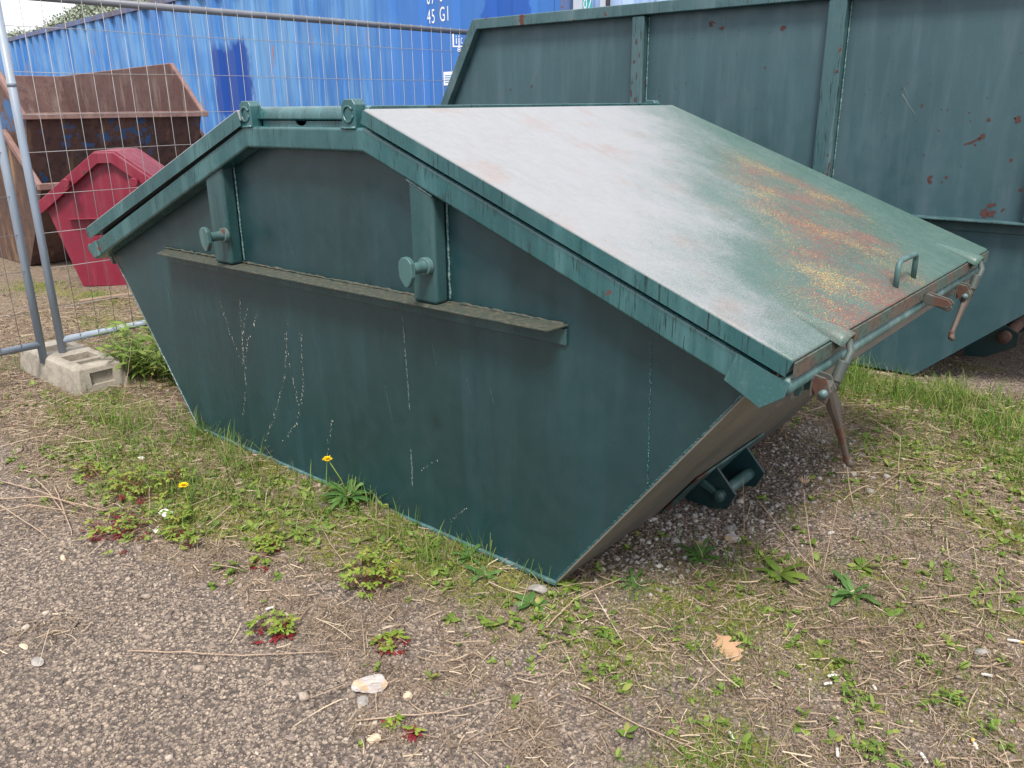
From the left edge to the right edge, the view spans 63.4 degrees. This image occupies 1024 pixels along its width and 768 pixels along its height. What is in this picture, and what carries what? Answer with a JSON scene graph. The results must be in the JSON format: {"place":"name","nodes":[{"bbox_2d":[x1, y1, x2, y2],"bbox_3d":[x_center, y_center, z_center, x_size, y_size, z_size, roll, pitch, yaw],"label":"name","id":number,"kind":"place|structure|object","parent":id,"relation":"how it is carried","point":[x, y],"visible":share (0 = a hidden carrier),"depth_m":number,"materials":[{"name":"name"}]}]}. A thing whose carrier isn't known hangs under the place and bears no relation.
{"place":"outdoors","nodes":[
{"label":"outdoors","id":0,"kind":"place"},
{"bbox_2d":[0,0,75,35],"label":"sky","id":1,"kind":"structure","parent":0,"point":[32,14],"materials":[{"name":"white"}]},
{"bbox_2d":[0,257,1023,767],"bbox_3d":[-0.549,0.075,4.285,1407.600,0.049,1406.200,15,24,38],"label":"ground","id":2,"kind":"structure","parent":0,"point":[18,299],"depth_m":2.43,"materials":[{"name":"grey gravel"}]},
{"bbox_2d":[0,118,46,363],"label":"fence","id":3,"kind":"object","parent":2,"relation":"on","point":[39,345],"visible":0.97,"depth_m":4.43,"materials":[{"name":"metal"}]},
{"bbox_2d":[19,643,27,649],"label":"stone","id":4,"kind":"object","parent":2,"relation":"on","point":[24,646],"visible":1,"depth_m":2.33,"materials":[{"name":"beige stone"}]},
{"bbox_2d":[0,504,48,538],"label":"dead stalk","id":5,"kind":"object","parent":2,"relation":"on","point":[23,520],"visible":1,"depth_m":3.02,"materials":[{"name":"beige plant"}]},
{"bbox_2d":[31,656,43,666],"bbox_3d":[-1.302,0.761,2.271,0.055,0.012,0.029,15,24,38],"label":"stone","id":6,"kind":"object","parent":2,"relation":"on","point":[35,661],"visible":0.97,"depth_m":2.27,"materials":[{"name":"white stone"}]},
{"bbox_2d":[0,504,81,513],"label":"dead stalk","id":7,"kind":"object","parent":2,"relation":"on","point":[39,506],"visible":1,"depth_m":3.10,"materials":[{"name":"beige plant"}]},
{"bbox_2d":[2,481,84,510],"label":"dead stalk","id":8,"kind":"object","parent":2,"relation":"on","point":[36,490],"visible":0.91,"depth_m":3.28,"materials":[{"name":"beige plant"}]},
{"bbox_2d":[34,477,63,513],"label":"dead stalk","id":9,"kind":"object","parent":2,"relation":"on","point":[49,493],"visible":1,"depth_m":3.22,"materials":[{"name":"beige plant"}]},
{"bbox_2d":[0,496,103,510],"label":"dead stalk","id":10,"kind":"object","parent":2,"relation":"on","point":[53,498],"visible":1,"depth_m":3.15,"materials":[{"name":"beige plant"}]},
{"bbox_2d":[54,486,71,535],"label":"dead stalk","id":11,"kind":"object","parent":2,"relation":"on","point":[63,508],"visible":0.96,"depth_m":3.10,"materials":[{"name":"beige plant"}]},
{"bbox_2d":[20,340,129,394],"bbox_3d":[-2.505,-0.107,4.717,0.782,0.154,0.307,15,24,38],"label":"concrete block","id":12,"kind":"object","parent":2,"relation":"on","point":[75,367],"depth_m":4.54,"materials":[{"name":"grey concrete"}]},
{"bbox_2d":[7,0,149,37],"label":"wood","id":13,"kind":"object","parent":2,"relation":"on","point":[87,10],"visible":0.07,"depth_m":192.15,"materials":[{"name":"green plant"}]},
{"bbox_2d":[72,458,117,483],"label":"weed clump","id":14,"kind":"object","parent":2,"relation":"on","point":[97,464],"visible":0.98,"depth_m":3.45,"materials":[{"name":"green plant"}]},
{"bbox_2d":[38,148,164,285],"bbox_3d":[-3.342,-1.445,7.152,1.247,1.113,0.695,-2,19,-3],"label":"red skip","id":15,"kind":"object","parent":2,"relation":"on","point":[66,204],"visible":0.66,"depth_m":6.90,"materials":[{"name":"paint"}]},
{"bbox_2d":[0,129,203,264],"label":"rusty skip","id":16,"kind":"object","parent":2,"relation":"on","point":[54,243],"visible":0.25,"depth_m":7.95,"materials":[{"name":"metal"}]},
{"bbox_2d":[0,63,208,182],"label":"rusty skip","id":17,"kind":"object","parent":16,"relation":"in","point":[69,111],"visible":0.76,"depth_m":8.65,"materials":[{"name":"brown metal"}]},
{"bbox_2d":[79,292,132,302],"bbox_3d":[-3.219,-0.688,6.579,0.400,0.018,0.070,-13,23,-29],"label":"plank","id":18,"kind":"object","parent":2,"relation":"on","point":[101,298],"visible":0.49,"depth_m":6.55,"materials":[{"name":"wood"}]},
{"bbox_2d":[122,339,131,402],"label":"dead stalk","id":19,"kind":"object","parent":2,"relation":"on","point":[128,370],"visible":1,"depth_m":4.36,"materials":[{"name":"beige plant"}]},
{"bbox_2d":[88,313,171,379],"bbox_3d":[-1.963,-0.267,4.759,0.784,0.394,0.814,-1,19,-2],"label":"leafy shrub","id":20,"kind":"object","parent":2,"relation":"on","point":[144,360],"visible":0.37,"depth_m":4.60,"materials":[{"name":"green plant"}]},
{"bbox_2d":[77,503,193,554],"bbox_3d":[-1.360,0.495,2.975,0.328,0.063,0.356,15,24,38],"label":"weed clump","id":21,"kind":"object","parent":2,"relation":"on","point":[170,515],"visible":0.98,"depth_m":2.95,"materials":[{"name":"green plant"}]},
{"bbox_2d":[140,473,149,519],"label":"dead stalk","id":22,"kind":"object","parent":2,"relation":"on","point":[149,497],"visible":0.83,"depth_m":3.17,"materials":[{"name":"beige plant"}]},
{"bbox_2d":[104,461,196,503],"bbox_3d":[-1.461,0.380,3.280,0.345,0.093,0.330,7,20,20],"label":"weed clump","id":23,"kind":"object","parent":2,"relation":"on","point":[141,491],"visible":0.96,"depth_m":3.24,"materials":[{"name":"green plant"}]},
{"bbox_2d":[159,509,172,516],"bbox_3d":[-1.281,0.477,3.070,0.075,0.014,0.046,15,24,38],"label":"paper scrap","id":24,"kind":"object","parent":2,"relation":"on","point":[163,514],"visible":0.4,"depth_m":3.06,"materials":[{"name":"white paper"}]},
{"bbox_2d":[156,523,198,548],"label":"weed clump","id":25,"kind":"object","parent":2,"relation":"on","point":[187,536],"visible":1,"depth_m":2.88,"materials":[{"name":"green plant"}]},
{"bbox_2d":[177,482,202,519],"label":"dandelion","id":26,"kind":"object","parent":2,"relation":"on","point":[182,484],"visible":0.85,"depth_m":3.08,"materials":[{"name":"yellow plant"}]},
{"bbox_2d":[130,650,329,655],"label":"dead stalk","id":27,"kind":"object","parent":2,"relation":"on","point":[217,653],"visible":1,"depth_m":2.29,"materials":[{"name":"beige plant"}]},
{"bbox_2d":[0,0,468,352],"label":"fence","id":28,"kind":"object","parent":2,"relation":"on","point":[61,338],"visible":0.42,"depth_m":4.65,"materials":[{"name":"metal"}]},
{"bbox_2d":[239,520,260,531],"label":"leafy weed","id":29,"kind":"object","parent":2,"relation":"on","point":[252,528],"visible":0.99,"depth_m":2.99,"materials":[{"name":"green plant"}]},
{"bbox_2d":[243,480,256,491],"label":"leafy weed","id":30,"kind":"object","parent":2,"relation":"on","point":[251,485],"visible":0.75,"depth_m":3.31,"materials":[{"name":"green plant"}]},
{"bbox_2d":[249,527,284,571],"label":"weed clump","id":31,"kind":"object","parent":2,"relation":"on","point":[257,540],"visible":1,"depth_m":2.81,"materials":[{"name":"green plant"}]},
{"bbox_2d":[243,608,299,644],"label":"weed clump","id":32,"kind":"object","parent":2,"relation":"on","point":[282,629],"visible":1,"depth_m":2.37,"materials":[{"name":"green plant"}]},
{"bbox_2d":[0,0,572,134],"bbox_3d":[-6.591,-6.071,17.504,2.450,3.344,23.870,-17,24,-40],"label":"shipping container","id":33,"kind":"object","parent":2,"relation":"on","point":[457,14],"visible":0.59,"depth_m":12.47,"materials":[{"name":"blue metal"}]},
{"bbox_2d":[288,522,319,538],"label":"leafy weed","id":34,"kind":"object","parent":2,"relation":"on","point":[302,530],"visible":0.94,"depth_m":2.94,"materials":[{"name":"green plant"}]},
{"bbox_2d":[308,521,336,533],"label":"leafy weed","id":35,"kind":"object","parent":2,"relation":"on","point":[325,525],"visible":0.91,"depth_m":2.95,"materials":[{"name":"green plant"}]},
{"bbox_2d":[305,502,371,603],"bbox_3d":[-0.610,0.554,2.822,0.011,0.021,0.798,-10,21,-26],"label":"dead stalk","id":36,"kind":"object","parent":2,"relation":"on","point":[337,553],"visible":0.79,"depth_m":2.78,"materials":[{"name":"beige plant"}]},
{"bbox_2d":[318,456,371,511],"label":"dandelion","id":37,"kind":"object","parent":2,"relation":"on","point":[357,496],"visible":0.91,"depth_m":3.13,"materials":[{"name":"green plant"}]},
{"bbox_2d":[357,695,368,706],"bbox_3d":[-0.379,0.807,2.105,0.031,0.017,0.028,15,24,38],"label":"stone","id":38,"kind":"object","parent":2,"relation":"on","point":[362,700],"visible":1,"depth_m":2.10,"materials":[{"name":"grey stone"}]},
{"bbox_2d":[351,674,387,693],"bbox_3d":[-0.373,0.783,2.160,0.095,0.036,0.052,-6,19,-15],"label":"stone","id":39,"kind":"object","parent":2,"relation":"on","point":[371,684],"visible":0.99,"depth_m":2.14,"materials":[{"name":"white stone"}]},
{"bbox_2d":[338,548,405,599],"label":"weed clump","id":40,"kind":"object","parent":2,"relation":"on","point":[371,572],"visible":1,"depth_m":2.60,"materials":[{"name":"green plant"}]},
{"bbox_2d":[366,733,380,743],"bbox_3d":[-0.332,0.848,1.986,0.035,0.018,0.024,-5,19,-12],"label":"stone","id":41,"kind":"object","parent":2,"relation":"on","point":[375,736],"visible":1,"depth_m":1.98,"materials":[{"name":"beige stone"}]},
{"bbox_2d":[368,628,410,655],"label":"weed clump","id":42,"kind":"object","parent":2,"relation":"on","point":[389,650],"visible":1,"depth_m":2.33,"materials":[{"name":"green plant"}]},
{"bbox_2d":[381,710,426,742],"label":"weed clump","id":43,"kind":"object","parent":2,"relation":"on","point":[412,729],"visible":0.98,"depth_m":2.02,"materials":[{"name":"green plant"}]},
{"bbox_2d":[403,691,412,699],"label":"stone","id":44,"kind":"object","parent":2,"relation":"on","point":[408,695],"visible":1,"depth_m":2.12,"materials":[{"name":"beige stone"}]},
{"bbox_2d":[356,696,501,721],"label":"dead stalk","id":45,"kind":"object","parent":2,"relation":"on","point":[424,713],"visible":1,"depth_m":2.06,"materials":[{"name":"beige plant"}]},
{"bbox_2d":[441,612,460,624],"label":"leafy weed","id":46,"kind":"object","parent":2,"relation":"on","point":[450,617],"visible":1,"depth_m":2.44,"materials":[{"name":"green plant"}]},
{"bbox_2d":[450,542,484,564],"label":"leafy weed","id":47,"kind":"object","parent":2,"relation":"on","point":[468,554],"visible":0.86,"depth_m":2.78,"materials":[{"name":"green plant"}]},
{"bbox_2d":[463,565,501,583],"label":"leafy weed","id":48,"kind":"object","parent":2,"relation":"on","point":[489,574],"visible":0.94,"depth_m":2.67,"materials":[{"name":"green plant"}]},
{"bbox_2d":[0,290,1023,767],"bbox_3d":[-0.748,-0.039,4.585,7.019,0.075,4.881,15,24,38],"label":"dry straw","id":49,"kind":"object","parent":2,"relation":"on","point":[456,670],"visible":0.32,"depth_m":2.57,"materials":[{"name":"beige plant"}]},
{"bbox_2d":[0,279,1023,767],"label":"grass","id":50,"kind":"structure","parent":2,"relation":"on","point":[462,549],"depth_m":3.06,"materials":[{"name":"green plant"}]},
{"bbox_2d":[0,345,1023,615],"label":"tall grass","id":51,"kind":"structure","parent":2,"relation":"on","point":[906,385],"depth_m":3.77,"materials":[{"name":"green plant"}]},
{"bbox_2d":[0,274,1023,760],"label":"leaf litter","id":52,"kind":"object","parent":2,"relation":"on","point":[884,658],"visible":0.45,"depth_m":2.65,"materials":[{"name":"brown plant"}]},
{"bbox_2d":[0,356,1023,767],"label":"seedlings","id":53,"kind":"object","parent":2,"relation":"on","point":[948,576],"visible":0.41,"depth_m":2.85,"materials":[{"name":"green plant"}]},
{"bbox_2d":[2,360,1023,767],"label":"moss","id":54,"kind":"object","parent":2,"relation":"on","point":[646,576],"visible":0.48,"depth_m":2.67,"materials":[{"name":"green plant"}]},
{"bbox_2d":[514,591,548,610],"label":"leafy weed","id":55,"kind":"object","parent":2,"relation":"on","point":[527,599],"visible":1,"depth_m":2.54,"materials":[{"name":"green plant"}]},
{"bbox_2d":[527,584,546,594],"bbox_3d":[0.080,0.644,2.592,0.062,0.033,0.032,10,21,29],"label":"stone","id":56,"kind":"object","parent":2,"relation":"on","point":[538,588],"visible":0.99,"depth_m":2.58,"materials":[{"name":"white stone"}]},
{"bbox_2d":[86,99,988,585],"bbox_3d":[-0.118,-0.460,3.590,3.622,1.462,1.940,15,24,38],"label":"lidded skip","id":57,"kind":"object","parent":2,"relation":"on","point":[562,341],"visible":1,"depth_m":2.68,"materials":[{"name":"green paint"}]},
{"bbox_2d":[557,579,584,593],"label":"leafy weed","id":58,"kind":"object","parent":2,"relation":"on","point":[564,582],"visible":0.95,"depth_m":2.61,"materials":[{"name":"green plant"}]},
{"bbox_2d":[545,578,620,627],"bbox_3d":[0.208,0.652,2.501,0.298,0.056,0.036,-14,23,-34],"label":"dead stalk","id":59,"kind":"object","parent":2,"relation":"on","point":[578,597],"visible":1,"depth_m":2.50,"materials":[{"name":"beige plant"}]},
{"bbox_2d":[594,619,615,638],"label":"clover plant","id":60,"kind":"object","parent":2,"relation":"on","point":[610,630],"visible":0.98,"depth_m":2.38,"materials":[{"name":"green plant"}]},
{"bbox_2d":[597,661,624,680],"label":"clover plant","id":61,"kind":"object","parent":2,"relation":"on","point":[609,668],"visible":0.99,"depth_m":2.21,"materials":[{"name":"green plant"}]},
{"bbox_2d":[573,0,664,8],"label":"shipping container","id":62,"kind":"object","parent":2,"relation":"on","point":[579,4],"visible":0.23,"depth_m":7.86,"materials":[{"name":"white metal"}]},
{"bbox_2d":[615,567,656,590],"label":"leafy weed","id":63,"kind":"object","parent":2,"relation":"on","point":[632,583],"visible":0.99,"depth_m":2.62,"materials":[{"name":"green plant"}]},
{"bbox_2d":[580,694,739,767],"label":"dead stalk","id":64,"kind":"object","parent":2,"relation":"on","point":[647,728],"visible":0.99,"depth_m":2.01,"materials":[{"name":"beige plant"}]},
{"bbox_2d":[671,537,679,543],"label":"stone","id":65,"kind":"object","parent":2,"relation":"on","point":[674,540],"visible":1,"depth_m":2.85,"materials":[{"name":"grey stone"}]},
{"bbox_2d":[659,625,701,651],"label":"clover plant","id":66,"kind":"object","parent":2,"relation":"on","point":[691,647],"visible":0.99,"depth_m":2.32,"materials":[{"name":"green plant"}]},
{"bbox_2d":[677,537,720,566],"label":"leafy weed","id":67,"kind":"object","parent":2,"relation":"on","point":[704,550],"visible":1,"depth_m":2.77,"materials":[{"name":"green plant"}]},
{"bbox_2d":[697,539,706,546],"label":"stone","id":68,"kind":"object","parent":2,"relation":"on","point":[700,541],"visible":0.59,"depth_m":2.83,"materials":[{"name":"grey stone"}]},
{"bbox_2d":[711,474,743,554],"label":"dead stalk","id":69,"kind":"object","parent":2,"relation":"on","point":[743,514],"visible":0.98,"depth_m":2.84,"materials":[{"name":"beige plant"}]},
{"bbox_2d":[713,633,742,660],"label":"oak leaf","id":70,"kind":"object","parent":2,"relation":"on","point":[728,646],"visible":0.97,"depth_m":2.30,"materials":[{"name":"plant"}]},
{"bbox_2d":[440,0,1023,374],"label":"open skip","id":71,"kind":"object","parent":2,"relation":"on","point":[915,108],"visible":0.59,"depth_m":4.46,"materials":[{"name":"green paint"}]},
{"bbox_2d":[724,533,740,542],"bbox_3d":[0.765,0.537,2.877,0.056,0.025,0.042,15,24,38],"label":"stone","id":72,"kind":"object","parent":2,"relation":"on","point":[729,536],"visible":0.91,"depth_m":2.87,"materials":[{"name":"grey stone"}]},
{"bbox_2d":[730,673,742,688],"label":"clover plant","id":73,"kind":"object","parent":2,"relation":"on","point":[736,680],"visible":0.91,"depth_m":2.15,"materials":[{"name":"green plant"}]},
{"bbox_2d":[728,622,761,651],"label":"clover plant","id":74,"kind":"object","parent":2,"relation":"on","point":[746,638],"visible":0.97,"depth_m":2.33,"materials":[{"name":"green plant"}]},
{"bbox_2d":[593,414,925,599],"bbox_3d":[1.027,0.409,3.236,0.845,0.043,1.962,15,24,38],"label":"rubble","id":75,"kind":"object","parent":2,"relation":"on","point":[727,528],"visible":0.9,"depth_m":3.04,"materials":[{"name":"grey gravel"}]},
{"bbox_2d":[750,555,809,583],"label":"leafy weed","id":76,"kind":"object","parent":2,"relation":"on","point":[792,576],"visible":0.96,"depth_m":2.66,"materials":[{"name":"green plant"}]},
{"bbox_2d":[756,498,817,572],"bbox_3d":[0.894,0.497,2.706,0.235,0.194,0.019,16,25,40],"label":"dead stalk","id":77,"kind":"object","parent":2,"relation":"on","point":[787,538],"visible":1,"depth_m":2.69,"materials":[{"name":"beige plant"}]},
{"bbox_2d":[799,475,814,570],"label":"dead stalk","id":78,"kind":"object","parent":2,"relation":"on","point":[806,482],"visible":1,"depth_m":2.72,"materials":[{"name":"beige plant"}]},
{"bbox_2d":[797,415,853,504],"bbox_3d":[1.238,0.280,3.205,0.089,0.251,0.331,-9,21,-24],"label":"dead stalk","id":79,"kind":"object","parent":2,"relation":"on","point":[846,467],"visible":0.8,"depth_m":3.15,"materials":[{"name":"beige plant"}]},
{"bbox_2d":[822,501,838,571],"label":"dead stalk","id":80,"kind":"object","parent":2,"relation":"on","point":[829,540],"visible":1,"depth_m":2.71,"materials":[{"name":"beige plant"}]},
{"bbox_2d":[835,747,838,756],"bbox_3d":[0.760,0.861,1.935,0.008,0.009,0.027,5,19,15],"label":"cigarette butt","id":81,"kind":"object","parent":2,"relation":"on","point":[837,751],"visible":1,"depth_m":1.93,"materials":[{"name":"white paper"}]},
{"bbox_2d":[833,672,869,706],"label":"clover plant","id":82,"kind":"object","parent":2,"relation":"on","point":[845,685],"visible":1,"depth_m":2.12,"materials":[{"name":"green plant"}]},
{"bbox_2d":[823,569,891,606],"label":"leafy weed","id":83,"kind":"object","parent":2,"relation":"on","point":[840,594],"visible":0.95,"depth_m":2.55,"materials":[{"name":"green plant"}]},
{"bbox_2d":[847,556,881,577],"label":"leafy weed","id":84,"kind":"object","parent":2,"relation":"on","point":[859,561],"visible":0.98,"depth_m":2.69,"materials":[{"name":"green plant"}]},
{"bbox_2d":[844,415,900,499],"bbox_3d":[1.398,0.277,3.204,0.198,0.248,0.233,-4,19,-11],"label":"dead stalk","id":85,"kind":"object","parent":2,"relation":"on","point":[898,459],"visible":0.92,"depth_m":3.14,"materials":[{"name":"beige plant"}]},
{"bbox_2d":[849,737,912,767],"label":"clover plant","id":86,"kind":"object","parent":2,"relation":"on","point":[882,752],"visible":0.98,"depth_m":1.93,"materials":[{"name":"green plant"}]},
{"bbox_2d":[919,752,928,763],"bbox_3d":[0.954,0.865,1.916,0.008,0.009,0.030,-1,19,-1],"label":"cigarette butt","id":87,"kind":"object","parent":2,"relation":"on","point":[922,755],"visible":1,"depth_m":1.91,"materials":[{"name":"white paper"}]},
{"bbox_2d":[912,652,944,673],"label":"clover plant","id":88,"kind":"object","parent":2,"relation":"on","point":[922,655],"visible":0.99,"depth_m":2.23,"materials":[{"name":"green plant"}]},
{"bbox_2d":[931,686,968,705],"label":"clover plant","id":89,"kind":"object","parent":2,"relation":"on","point":[952,694],"visible":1,"depth_m":2.10,"materials":[{"name":"green plant"}]},
{"bbox_2d":[913,591,1023,598],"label":"dead stalk","id":90,"kind":"object","parent":2,"relation":"on","point":[962,595],"visible":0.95,"depth_m":2.52,"materials":[{"name":"beige plant"}]},
{"bbox_2d":[971,738,977,750],"bbox_3d":[1.089,0.847,1.948,0.008,0.009,0.034,3,19,10],"label":"cigarette butt","id":91,"kind":"object","parent":2,"relation":"on","point":[973,741],"visible":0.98,"depth_m":1.95,"materials":[{"name":"white paper"}]},
{"bbox_2d":[971,648,989,654],"bbox_3d":[1.284,0.733,2.267,0.040,0.020,0.030,-6,19,-15],"label":"stone","id":92,"kind":"object","parent":2,"relation":"on","point":[982,651],"visible":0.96,"depth_m":2.26,"materials":[{"name":"grey stone"}]},
{"bbox_2d":[981,673,992,676],"bbox_3d":[1.246,0.763,2.174,0.026,0.009,0.008,5,19,17],"label":"cigarette butt","id":93,"kind":"object","parent":2,"relation":"on","point":[985,674],"visible":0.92,"depth_m":2.17,"materials":[{"name":"white paper"}]},
{"bbox_2d":[977,710,1001,735],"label":"clover plant","id":94,"kind":"object","parent":2,"relation":"on","point":[995,721],"visible":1,"depth_m":1.99,"materials":[{"name":"green plant"}]},
{"bbox_2d":[1007,638,1023,643],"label":"cigarette butt","id":95,"kind":"object","parent":2,"relation":"on","point":[1015,640],"visible":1,"depth_m":2.30,"materials":[{"name":"white paper"}]}
]}

